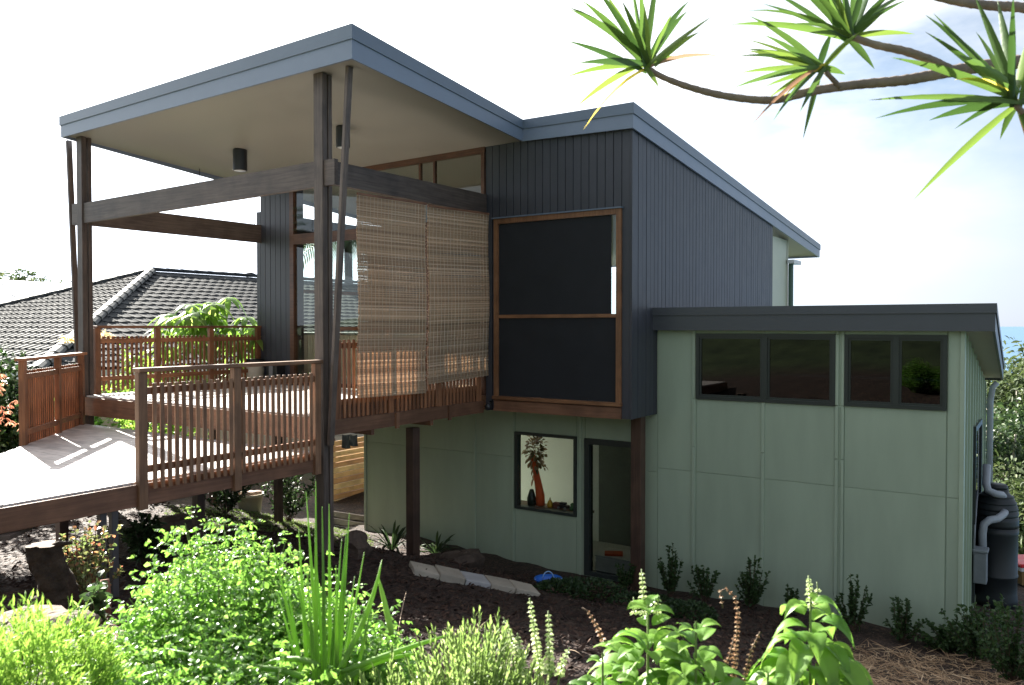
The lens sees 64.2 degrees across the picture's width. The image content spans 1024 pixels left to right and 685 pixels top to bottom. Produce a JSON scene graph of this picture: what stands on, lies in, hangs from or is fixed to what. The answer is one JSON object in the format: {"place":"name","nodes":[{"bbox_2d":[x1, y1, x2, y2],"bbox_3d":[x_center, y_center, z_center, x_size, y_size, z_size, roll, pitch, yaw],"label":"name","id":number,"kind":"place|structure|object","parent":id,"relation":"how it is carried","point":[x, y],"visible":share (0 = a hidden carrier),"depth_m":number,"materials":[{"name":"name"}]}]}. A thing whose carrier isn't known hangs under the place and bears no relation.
{"place":"outdoors","nodes":[
{"label":"outdoors","id":0,"kind":"place"},
{"bbox_2d":[59,334,73,343],"bbox_3d":[-8.164,-0.061,15.004,0.353,0.184,0.309,0,1,-8],"label":"flower head","id":1,"kind":"object","parent":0,"point":[65,339],"visible":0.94,"depth_m":14.98},
{"bbox_2d":[164,504,373,545],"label":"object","id":2,"kind":"structure","parent":0,"point":[288,523],"depth_m":12.63,"materials":[{"name":"grey stone"}]},
{"bbox_2d":[303,240,366,283],"bbox_3d":[-7.144,-0.546,36.126,5.490,9.253,5.254,1,1,33],"label":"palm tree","id":3,"kind":"object","parent":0,"point":[349,248],"visible":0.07,"depth_m":35.88,"materials":[{"name":"green plant"}]},
{"bbox_2d":[0,452,1023,684],"bbox_3d":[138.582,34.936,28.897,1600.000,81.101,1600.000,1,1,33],"label":"ground","id":4,"kind":"structure","parent":0,"point":[869,632],"depth_m":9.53,"materials":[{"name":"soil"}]},
{"bbox_2d":[0,374,18,430],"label":"maple tree","id":5,"kind":"object","parent":4,"relation":"on","point":[10,406],"visible":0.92,"depth_m":10.76,"materials":[{"name":"red plant"}]},
{"bbox_2d":[0,350,29,446],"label":"garden shrub","id":6,"kind":"object","parent":4,"relation":"on","point":[10,393],"visible":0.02,"depth_m":13.88,"materials":[{"name":"green plant"}]},
{"bbox_2d":[0,267,46,281],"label":"gum tree","id":7,"kind":"object","parent":4,"relation":"on","point":[32,274],"visible":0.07,"depth_m":60.69,"materials":[{"name":"green plant"}]},
{"bbox_2d":[0,345,54,453],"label":"garden shrub","id":8,"kind":"object","parent":4,"relation":"on","point":[11,442],"visible":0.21,"depth_m":13.06,"materials":[{"name":"green plant"}]},
{"bbox_2d":[0,279,71,306],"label":"distant house","id":9,"kind":"structure","parent":4,"relation":"on","point":[10,290],"depth_m":42.08,"materials":[{"name":"paint"}]},
{"bbox_2d":[0,605,102,636],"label":"rock","id":10,"kind":"object","parent":4,"relation":"on","point":[57,611],"visible":0.31,"depth_m":5.16,"materials":[{"name":"stone"}]},
{"bbox_2d":[25,540,83,609],"bbox_3d":[-3.289,1.792,5.943,0.510,0.701,0.582,1,1,33],"label":"tree stump","id":11,"kind":"object","parent":4,"relation":"on","point":[52,573],"visible":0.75,"depth_m":5.86,"materials":[{"name":"wood"}]},
{"bbox_2d":[0,588,147,684],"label":"bush","id":12,"kind":"object","parent":4,"relation":"on","point":[32,647],"visible":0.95,"depth_m":2.40,"materials":[{"name":"green plant"}]},
{"bbox_2d":[54,391,129,428],"bbox_3d":[-8.607,1.873,16.276,2.450,2.664,1.973,1,1,33],"label":"garden shrub","id":13,"kind":"object","parent":4,"relation":"on","point":[99,422],"depth_m":16.00,"materials":[{"name":"green plant"}]},
{"bbox_2d":[59,519,124,603],"bbox_3d":[-3.477,1.809,6.645,0.700,0.698,0.604,1,1,33],"label":"red tipped bush","id":14,"kind":"object","parent":4,"relation":"on","point":[85,574],"visible":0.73,"depth_m":6.60,"materials":[{"name":"green plant"}]},
{"bbox_2d":[78,570,112,621],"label":"young green plant","id":15,"kind":"object","parent":4,"relation":"on","point":[97,604],"visible":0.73,"depth_m":5.58,"materials":[{"name":"green plant"}]},
{"bbox_2d":[80,616,130,644],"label":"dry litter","id":16,"kind":"object","parent":4,"relation":"on","point":[110,630],"visible":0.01,"depth_m":5.25,"materials":[{"name":"plant"}]},
{"bbox_2d":[100,579,110,617],"bbox_3d":[-2.968,1.861,5.939,0.098,0.269,0.100,1,1,33],"label":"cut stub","id":17,"kind":"object","parent":4,"relation":"on","point":[108,610],"visible":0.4,"depth_m":5.94,"materials":[{"name":"brown wood"}]},
{"bbox_2d":[119,512,171,566],"bbox_3d":[-4.063,2.173,9.037,0.547,0.581,0.491,-1,1,-36],"label":"undergrowth shrub","id":18,"kind":"object","parent":4,"relation":"on","point":[139,550],"visible":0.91,"depth_m":8.99,"materials":[{"name":"green plant"}]},
{"bbox_2d":[101,330,206,393],"bbox_3d":[-6.556,1.407,15.456,2.008,3.314,1.512,0,1,-4],"label":"umbrella tree","id":19,"kind":"object","parent":4,"relation":"on","point":[164,332],"visible":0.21,"depth_m":15.29,"materials":[{"name":"green plant"}]},
{"bbox_2d":[101,343,208,503],"bbox_3d":[-6.556,1.458,15.060,1.985,3.131,1.807,1,1,33],"label":"leafy shrub","id":20,"kind":"object","parent":4,"relation":"on","point":[123,423],"visible":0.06,"depth_m":14.81,"materials":[{"name":"green plant"}]},
{"bbox_2d":[0,424,312,597],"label":"timber walkway","id":21,"kind":"structure","parent":4,"relation":"on","point":[62,479],"depth_m":8.24,"materials":[{"name":"paint"}]},
{"bbox_2d":[0,527,35,540],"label":"plank","id":22,"kind":"object","parent":21,"relation":"attached to","point":[8,536],"visible":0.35,"depth_m":6.74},
{"bbox_2d":[14,352,86,446],"bbox_3d":[-6.262,0.791,11.184,0.120,1.245,2.377,0,1,-11],"label":"railing","id":23,"kind":"object","parent":21,"relation":"attached to","point":[50,398],"visible":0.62,"depth_m":11.03,"materials":[{"name":"wood"}]},
{"bbox_2d":[132,360,322,510],"bbox_3d":[-2.896,0.893,8.644,0.120,1.342,2.312,1,1,33],"label":"railing","id":24,"kind":"object","parent":21,"relation":"on","point":[238,453],"visible":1,"depth_m":8.50,"materials":[{"name":"wood"}]},
{"bbox_2d":[157,513,191,536],"bbox_3d":[-4.320,2.342,10.450,0.334,0.266,0.486,1,1,33],"label":"rock","id":25,"kind":"object","parent":4,"relation":"on","point":[177,520],"visible":0.6,"depth_m":10.36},
{"bbox_2d":[0,267,367,451],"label":"neighbour house","id":26,"kind":"structure","parent":4,"relation":"on","point":[39,324],"depth_m":23.08,"materials":[{"name":"tile"}]},
{"bbox_2d":[88,610,320,684],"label":"parsley plant","id":27,"kind":"object","parent":4,"relation":"on","point":[144,674],"visible":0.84,"depth_m":2.45,"materials":[{"name":"green plant"}]},
{"bbox_2d":[147,297,262,381],"bbox_3d":[-5.731,1.142,15.797,2.444,4.052,2.245,-1,1,-28],"label":"umbrella tree","id":28,"kind":"object","parent":4,"relation":"on","point":[210,315],"visible":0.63,"depth_m":15.26,"materials":[{"name":"green plant"}]},
{"bbox_2d":[86,505,345,684],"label":"parsley plant","id":29,"kind":"object","parent":4,"relation":"on","point":[255,599],"visible":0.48,"depth_m":2.84,"materials":[{"name":"green plant"}]},
{"bbox_2d":[205,483,258,513],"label":"undergrowth shrub","id":30,"kind":"object","parent":4,"relation":"on","point":[225,499],"visible":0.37,"depth_m":12.45,"materials":[{"name":"green plant"}]},
{"bbox_2d":[238,491,266,512],"bbox_3d":[-4.366,2.671,13.602,0.476,0.319,0.469,1,1,33],"label":"bucket","id":31,"kind":"object","parent":4,"relation":"on","point":[253,503],"visible":0.61,"depth_m":13.44,"materials":[{"name":"beige plastic"}]},
{"bbox_2d":[244,490,261,495],"bbox_3d":[-4.368,2.541,13.603,0.288,0.142,0.421,1,1,33],"label":"crumpled cloth","id":32,"kind":"object","parent":31,"relation":"in","point":[254,492],"visible":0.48,"depth_m":13.56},
{"bbox_2d":[66,66,486,555],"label":"timber deck","id":33,"kind":"structure","parent":4,"relation":"on","point":[323,173],"depth_m":10.98,"materials":[{"name":"wood"}]},
{"bbox_2d":[93,326,261,393],"bbox_3d":[-5.616,0.319,14.009,0.120,1.216,3.174,1,1,33],"label":"railing","id":34,"kind":"object","parent":33,"relation":"attached to","point":[211,339],"visible":0.68,"depth_m":13.74,"materials":[{"name":"wood"}]},
{"bbox_2d":[246,358,264,379],"bbox_3d":[-4.803,0.527,15.241,0.359,0.450,0.359,1,1,33],"label":"planter pot","id":35,"kind":"object","parent":33,"relation":"on","point":[257,372],"visible":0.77,"depth_m":15.09,"materials":[{"name":"beige ceramic"}]},
{"bbox_2d":[266,365,284,378],"bbox_3d":[-4.324,0.558,14.957,0.280,0.400,0.246,1,1,33],"label":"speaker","id":36,"kind":"object","parent":33,"relation":"on","point":[275,371],"visible":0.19,"depth_m":14.86},
{"bbox_2d":[356,192,427,397],"bbox_3d":[-1.539,-0.594,10.620,0.046,2.606,1.371,1,1,33],"label":"bamboo blind","id":37,"kind":"object","parent":33,"relation":"hanging from","point":[407,315],"visible":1,"depth_m":10.56,"materials":[{"name":"wicker"}]},
{"bbox_2d":[336,327,482,419],"bbox_3d":[-1.339,0.436,11.150,0.120,1.296,3.100,1,1,33],"label":"railing","id":38,"kind":"object","parent":33,"relation":"attached to","point":[439,391],"visible":0.52,"depth_m":10.73,"materials":[{"name":"wood"}]},
{"bbox_2d":[335,391,483,434],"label":"edge beam","id":39,"kind":"structure","parent":33,"relation":"attached to","point":[371,422],"depth_m":10.95,"materials":[{"name":"wood"}]},
{"bbox_2d":[426,204,489,383],"bbox_3d":[-0.718,-0.695,11.860,0.046,2.528,1.625,1,1,33],"label":"bamboo blind","id":40,"kind":"object","parent":33,"relation":"hanging from","point":[445,304],"visible":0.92,"depth_m":11.74,"materials":[{"name":"wicker"}]},
{"bbox_2d":[258,474,314,520],"bbox_3d":[-3.674,2.413,13.488,1.153,1.154,1.135,0,1,-11],"label":"undergrowth shrub","id":41,"kind":"object","parent":4,"relation":"on","point":[291,508],"visible":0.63,"depth_m":13.46,"materials":[{"name":"green plant"}]},
{"bbox_2d":[224,638,365,684],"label":"parsley plant","id":42,"kind":"object","parent":4,"relation":"on","point":[293,681],"visible":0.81,"depth_m":2.33,"materials":[{"name":"green plant"}]},
{"bbox_2d":[163,481,448,684],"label":"spiky plant","id":43,"kind":"object","parent":4,"relation":"on","point":[334,659],"visible":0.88,"depth_m":2.45,"materials":[{"name":"green plant"}]},
{"bbox_2d":[259,569,433,684],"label":"parsley plant","id":44,"kind":"object","parent":4,"relation":"on","point":[373,650],"visible":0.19,"depth_m":2.74,"materials":[{"name":"green plant"}]},
{"bbox_2d":[333,437,363,500],"bbox_3d":[-3.007,3.102,18.712,0.122,2.149,3.200,1,1,33],"label":"fence","id":45,"kind":"object","parent":4,"relation":"on","point":[349,467],"visible":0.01,"depth_m":17.76,"materials":[{"name":"brown wood"}]},
{"bbox_2d":[334,511,363,528],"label":"sleeper wall","id":46,"kind":"structure","parent":4,"relation":"on","point":[342,522],"depth_m":15.40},
{"bbox_2d":[338,530,373,558],"bbox_3d":[-1.887,2.488,9.930,0.388,0.412,0.416,1,1,33],"label":"rock","id":47,"kind":"object","parent":4,"relation":"on","point":[359,546],"visible":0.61,"depth_m":9.81,"materials":[{"name":"stone"}]},
{"bbox_2d":[365,520,420,551],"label":"strap leaf plant","id":48,"kind":"object","parent":4,"relation":"on","point":[396,538],"visible":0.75,"depth_m":12.88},
{"bbox_2d":[340,642,452,684],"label":"rosemary bush","id":49,"kind":"object","parent":4,"relation":"on","point":[392,679],"visible":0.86,"depth_m":2.36,"materials":[{"name":"green plant"}]},
{"bbox_2d":[420,531,457,553],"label":"strap leaf plant","id":50,"kind":"object","parent":4,"relation":"on","point":[435,547],"visible":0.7,"depth_m":13.13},
{"bbox_2d":[439,548,484,571],"bbox_3d":[-0.726,3.228,11.764,0.656,0.516,0.732,0,1,1],"label":"rock","id":51,"kind":"object","parent":4,"relation":"on","point":[474,557],"visible":0.51,"depth_m":11.62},
{"bbox_2d":[385,606,553,684],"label":"rosemary bush","id":52,"kind":"object","parent":4,"relation":"on","point":[484,668],"visible":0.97,"depth_m":2.37,"materials":[{"name":"green plant"}]},
{"bbox_2d":[409,561,539,595],"bbox_3d":[-0.464,2.964,10.072,1.587,0.555,0.386,0,1,-15],"label":"paver edging","id":53,"kind":"object","parent":4,"relation":"on","point":[446,574],"visible":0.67,"depth_m":9.98,"materials":[{"name":"concrete"}]},
{"bbox_2d":[59,23,1004,636],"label":"house","id":54,"kind":"structure","parent":4,"relation":"on","point":[709,395],"depth_m":11.51,"materials":[{"name":"paint"}]},
{"bbox_2d":[233,148,246,171],"bbox_3d":[-4.308,-2.886,12.927,0.221,0.334,0.221,1,1,33],"label":"ceiling light","id":55,"kind":"object","parent":54,"relation":"attached to","point":[239,159],"visible":1,"depth_m":12.83,"materials":[{"name":"black metal"}]},
{"bbox_2d":[336,125,349,148],"bbox_3d":[-2.403,-2.916,11.603,0.198,0.300,0.198,1,1,33],"label":"ceiling light","id":56,"kind":"object","parent":54,"relation":"attached to","point":[339,136],"visible":0.52,"depth_m":11.52,"materials":[{"name":"black metal"}]},
{"bbox_2d":[289,147,485,394],"bbox_3d":[-2.203,-1.107,13.640,4.327,3.782,0.091,1,1,33],"label":"glazed door","id":57,"kind":"structure","parent":54,"relation":"in","point":[295,239],"depth_m":13.95,"materials":[{"name":"brown wood"}]},
{"bbox_2d":[527,489,535,505],"bbox_3d":[0.323,2.542,13.415,0.146,0.260,0.150,1,1,33],"label":"dark jar","id":58,"kind":"object","parent":54,"relation":"on","point":[531,498],"visible":0.98,"depth_m":13.36,"materials":[{"name":"ceramic"}]},
{"bbox_2d":[530,455,544,505],"bbox_3d":[0.410,2.254,13.375,0.276,0.821,0.150,1,1,33],"label":"orange vase","id":59,"kind":"object","parent":54,"relation":"on","point":[540,496],"visible":0.89,"depth_m":13.31,"materials":[{"name":"ceramic"}]},
{"bbox_2d":[514,431,576,516],"bbox_3d":[0.544,2.062,12.920,1.132,1.242,0.125,1,1,33],"label":"window","id":60,"kind":"structure","parent":54,"relation":"in","point":[517,435],"depth_m":12.99,"materials":[{"name":"black metal"}]},
{"bbox_2d":[491,206,623,406],"bbox_3d":[0.622,-0.501,11.761,2.156,2.730,0.125,1,1,33],"label":"window","id":61,"kind":"structure","parent":54,"relation":"in","point":[558,339],"depth_m":11.73,"materials":[{"name":"glass"}]},
{"bbox_2d":[584,438,630,581],"bbox_3d":[1.506,2.514,12.289,0.886,2.095,0.130,1,1,33],"label":"door frame","id":62,"kind":"structure","parent":54,"relation":"in","point":[588,442],"depth_m":12.45,"materials":[{"name":"black"}]},
{"bbox_2d":[594,547,630,575],"bbox_3d":[1.730,3.435,12.717,0.746,0.273,0.520,1,1,33],"label":"white box","id":63,"kind":"object","parent":54,"relation":"on","point":[603,563],"visible":0.52,"depth_m":12.60,"materials":[{"name":"paint"}]},
{"bbox_2d":[605,551,622,556],"bbox_3d":[1.583,3.281,12.691,0.279,0.030,0.200,0,1,8],"label":"orange book","id":64,"kind":"object","parent":63,"relation":"on","point":[613,553],"visible":1,"depth_m":12.64,"materials":[{"name":"paper"}]},
{"bbox_2d":[696,333,835,405],"bbox_3d":[3.380,0.343,10.986,1.859,0.924,0.082,1,1,33],"label":"window","id":65,"kind":"structure","parent":54,"relation":"in","point":[765,368],"depth_m":10.93,"materials":[{"name":"black glass"}]},
{"bbox_2d":[844,334,947,410],"bbox_3d":[4.730,0.358,10.093,1.158,0.909,0.082,1,1,33],"label":"window","id":66,"kind":"structure","parent":54,"relation":"in","point":[881,371],"depth_m":10.05,"materials":[{"name":"black glass"}]},
{"bbox_2d":[971,419,982,603],"bbox_3d":[6.460,2.295,11.344,0.049,2.370,1.170,1,1,33],"label":"door","id":67,"kind":"structure","parent":54,"relation":"in","point":[977,430],"depth_m":10.88,"materials":[{"name":"grey glass"}]},
{"bbox_2d":[972,490,988,584],"bbox_3d":[6.313,2.605,10.962,0.180,1.136,0.613,1,1,33],"label":"meter box","id":68,"kind":"object","parent":54,"relation":"attached to","point":[980,564],"visible":0.98,"depth_m":10.74,"materials":[{"name":"grey plastic"}]},
{"bbox_2d":[503,598,569,684],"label":"basil flower stalks","id":69,"kind":"object","parent":4,"relation":"on","point":[549,667],"visible":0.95,"depth_m":2.41,"materials":[{"name":"plant"}]},
{"bbox_2d":[534,571,561,588],"bbox_3d":[0.496,3.239,11.147,0.399,0.237,0.399,1,1,33],"label":"blue tub","id":70,"kind":"object","parent":4,"relation":"on","point":[540,577],"visible":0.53,"depth_m":11.28,"materials":[{"name":"plastic"}]},
{"bbox_2d":[533,576,588,598],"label":"groundcover plant","id":71,"kind":"object","parent":4,"relation":"on","point":[565,582],"visible":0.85,"depth_m":10.60,"materials":[{"name":"green plant"}]},
{"bbox_2d":[561,575,627,602],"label":"groundcover plant","id":72,"kind":"object","parent":4,"relation":"on","point":[594,580],"visible":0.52,"depth_m":10.96,"materials":[{"name":"green plant"}]},
{"bbox_2d":[567,648,634,684],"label":"basil plant","id":73,"kind":"object","parent":4,"relation":"on","point":[617,676],"visible":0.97,"depth_m":2.33,"materials":[{"name":"green plant"}]},
{"bbox_2d":[615,562,636,588],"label":"seedling shrub","id":74,"kind":"object","parent":4,"relation":"on","point":[627,582],"visible":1,"depth_m":11.65,"materials":[{"name":"green plant"}]},
{"bbox_2d":[605,590,680,613],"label":"groundcover plant","id":75,"kind":"object","parent":4,"relation":"on","point":[634,594],"visible":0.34,"depth_m":10.52,"materials":[{"name":"green plant"}]},
{"bbox_2d":[587,569,711,684],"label":"basil plant","id":76,"kind":"object","parent":4,"relation":"on","point":[631,662],"visible":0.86,"depth_m":2.43,"materials":[{"name":"green plant"}]},
{"bbox_2d":[657,543,683,596],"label":"seedling shrub","id":77,"kind":"object","parent":4,"relation":"on","point":[670,584],"visible":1,"depth_m":11.24,"materials":[{"name":"green plant"}]},
{"bbox_2d":[658,598,718,622],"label":"groundcover plant","id":78,"kind":"object","parent":4,"relation":"on","point":[702,609],"visible":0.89,"depth_m":9.89,"materials":[{"name":"green plant"}]},
{"bbox_2d":[634,618,749,684],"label":"basil plant","id":79,"kind":"object","parent":4,"relation":"on","point":[715,671],"visible":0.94,"depth_m":2.32,"materials":[{"name":"green plant"}]},
{"bbox_2d":[582,587,760,681],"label":"dried seed stalks","id":80,"kind":"object","parent":79,"relation":"on","point":[735,649],"visible":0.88,"depth_m":2.42,"materials":[{"name":"plant"}]},
{"bbox_2d":[686,564,720,601],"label":"seedling shrub","id":81,"kind":"object","parent":4,"relation":"on","point":[705,590],"visible":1,"depth_m":11.03,"materials":[{"name":"green plant"}]},
{"bbox_2d":[734,555,770,608],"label":"seedling shrub","id":82,"kind":"object","parent":4,"relation":"on","point":[753,588],"visible":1,"depth_m":10.61,"materials":[{"name":"green plant"}]},
{"bbox_2d":[745,666,784,684],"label":"basil plant","id":83,"kind":"object","parent":4,"relation":"on","point":[767,670],"visible":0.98,"depth_m":2.17,"materials":[{"name":"green plant"}]},
{"bbox_2d":[783,583,799,615],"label":"seedling shrub","id":84,"kind":"object","parent":4,"relation":"on","point":[791,596],"visible":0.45,"depth_m":10.39,"materials":[{"name":"green plant"}]},
{"bbox_2d":[565,0,1023,197],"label":"dracaena tree","id":85,"kind":"object","parent":4,"relation":"on","point":[851,23],"visible":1,"depth_m":2.56,"materials":[{"name":"green plant"}]},
{"bbox_2d":[744,575,872,684],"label":"basil plant","id":86,"kind":"object","parent":4,"relation":"on","point":[838,664],"visible":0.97,"depth_m":2.27,"materials":[{"name":"green plant"}]},
{"bbox_2d":[834,573,872,630],"bbox_3d":[4.174,3.156,9.936,0.276,0.719,0.432,-1,1,-38],"label":"seedling shrub","id":87,"kind":"object","parent":4,"relation":"on","point":[853,608],"visible":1,"depth_m":9.90,"materials":[{"name":"green plant"}]},
{"bbox_2d":[882,595,927,642],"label":"seedling shrub","id":88,"kind":"object","parent":4,"relation":"on","point":[902,629],"visible":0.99,"depth_m":9.64,"materials":[{"name":"green plant"}]},
{"bbox_2d":[834,634,1023,684],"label":"straw mulch","id":89,"kind":"object","parent":4,"relation":"on","point":[868,666],"visible":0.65,"depth_m":8.22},
{"bbox_2d":[908,618,987,654],"bbox_3d":[5.092,3.446,9.522,0.851,0.371,0.818,1,1,33],"label":"garden shrub","id":90,"kind":"object","parent":4,"relation":"on","point":[947,644],"visible":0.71,"depth_m":9.39,"materials":[{"name":"green plant"}]},
{"bbox_2d":[951,605,989,644],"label":"seedling shrub","id":91,"kind":"object","parent":4,"relation":"on","point":[967,617],"visible":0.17,"depth_m":9.32,"materials":[{"name":"green plant"}]},
{"bbox_2d":[938,601,1020,664],"bbox_3d":[5.088,3.178,8.993,0.699,0.729,0.790,0,1,4],"label":"garden shrub","id":92,"kind":"object","parent":4,"relation":"on","point":[973,648],"visible":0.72,"depth_m":8.93,"materials":[{"name":"green plant"}]},
{"bbox_2d":[976,482,1018,609],"bbox_3d":[6.734,2.813,11.358,0.548,1.699,0.548,1,1,33],"label":"rainwater tank","id":93,"kind":"object","parent":4,"relation":"on","point":[1002,539],"visible":0.71,"depth_m":11.13,"materials":[{"name":"grey plastic"}]},
{"bbox_2d":[978,509,1008,546],"bbox_3d":[6.503,2.625,11.008,0.490,0.733,0.134,0,1,-21],"label":"overflow pipe","id":94,"kind":"object","parent":93,"relation":"attached to","point":[1000,516],"visible":0.84,"depth_m":10.93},
{"bbox_2d":[982,464,1006,497],"bbox_3d":[6.634,1.941,11.203,0.318,0.519,0.294,1,1,33],"label":"inlet pipe","id":95,"kind":"object","parent":93,"relation":"attached to","point":[986,476],"visible":0.98,"depth_m":11.20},
{"bbox_2d":[975,594,1023,683],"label":"garden shrub","id":96,"kind":"object","parent":4,"relation":"on","point":[1009,661],"visible":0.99,"depth_m":8.21,"materials":[{"name":"green plant"}]},
{"bbox_2d":[985,336,1023,421],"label":"gum tree","id":97,"kind":"object","parent":4,"relation":"on","point":[1008,395],"visible":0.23,"depth_m":29.14,"materials":[{"name":"green plant"}]},
{"bbox_2d":[986,407,1023,497],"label":"gum tree","id":98,"kind":"object","parent":4,"relation":"on","point":[1013,447],"visible":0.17,"depth_m":23.41,"materials":[{"name":"green plant"}]},
{"bbox_2d":[986,397,1023,477],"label":"gum tree","id":99,"kind":"object","parent":4,"relation":"on","point":[1015,407],"visible":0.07,"depth_m":26.23,"materials":[{"name":"green plant"}]},
{"bbox_2d":[993,455,1023,553],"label":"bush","id":100,"kind":"object","parent":4,"relation":"on","point":[1016,484],"visible":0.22,"depth_m":18.88,"materials":[{"name":"green plant"}]},
{"bbox_2d":[993,355,1023,413],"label":"gum tree","id":101,"kind":"object","parent":4,"relation":"on","point":[1010,375],"visible":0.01,"depth_m":40.94,"materials":[{"name":"green plant"}]},
{"bbox_2d":[1017,554,1023,584],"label":"wheelie bin","id":102,"kind":"object","parent":4,"relation":"on","point":[1020,579],"visible":0.19,"depth_m":12.48,"materials":[{"name":"red plastic"}]},
{"bbox_2d":[0,0,1023,326],"label":"sky","id":103,"kind":"structure","parent":0,"point":[852,183],"materials":[{"name":"white"}]},
{"bbox_2d":[521,435,547,485],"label":"dried flowers","id":104,"kind":"object","parent":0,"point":[539,458],"visible":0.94,"depth_m":13.35,"materials":[{"name":"brown plant"}]},
{"bbox_2d":[557,502,569,509],"bbox_3d":[0.825,2.623,13.108,0.200,0.110,0.120,1,1,33],"label":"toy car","id":105,"kind":"object","parent":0,"point":[564,505],"visible":1,"depth_m":13.07,"materials":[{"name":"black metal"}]},
{"bbox_2d":[991,327,1023,383],"bbox_3d":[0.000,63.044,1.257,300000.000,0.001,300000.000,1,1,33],"label":"sea","id":106,"kind":"structure","parent":0,"point":[1016,333],"depth_m":3879.33,"materials":[{"name":"blue liquid"}]},
{"bbox_3d":[-3.398,1.841,16.285,0.012,0.061,0.938,1,1,33],"label":"clothes line","id":107,"kind":"object","parent":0,"visible":0},
{"bbox_2d":[342,435,349,448],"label":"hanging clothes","id":108,"kind":"object","parent":107,"relation":"hanging from","point":[345,441],"visible":1,"depth_m":16.36,"materials":[{"name":"fabric"}]},
{"bbox_2d":[350,435,357,446],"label":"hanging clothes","id":109,"kind":"object","parent":107,"relation":"hanging from","point":[353,441],"visible":1,"depth_m":16.53,"materials":[{"name":"fabric"}]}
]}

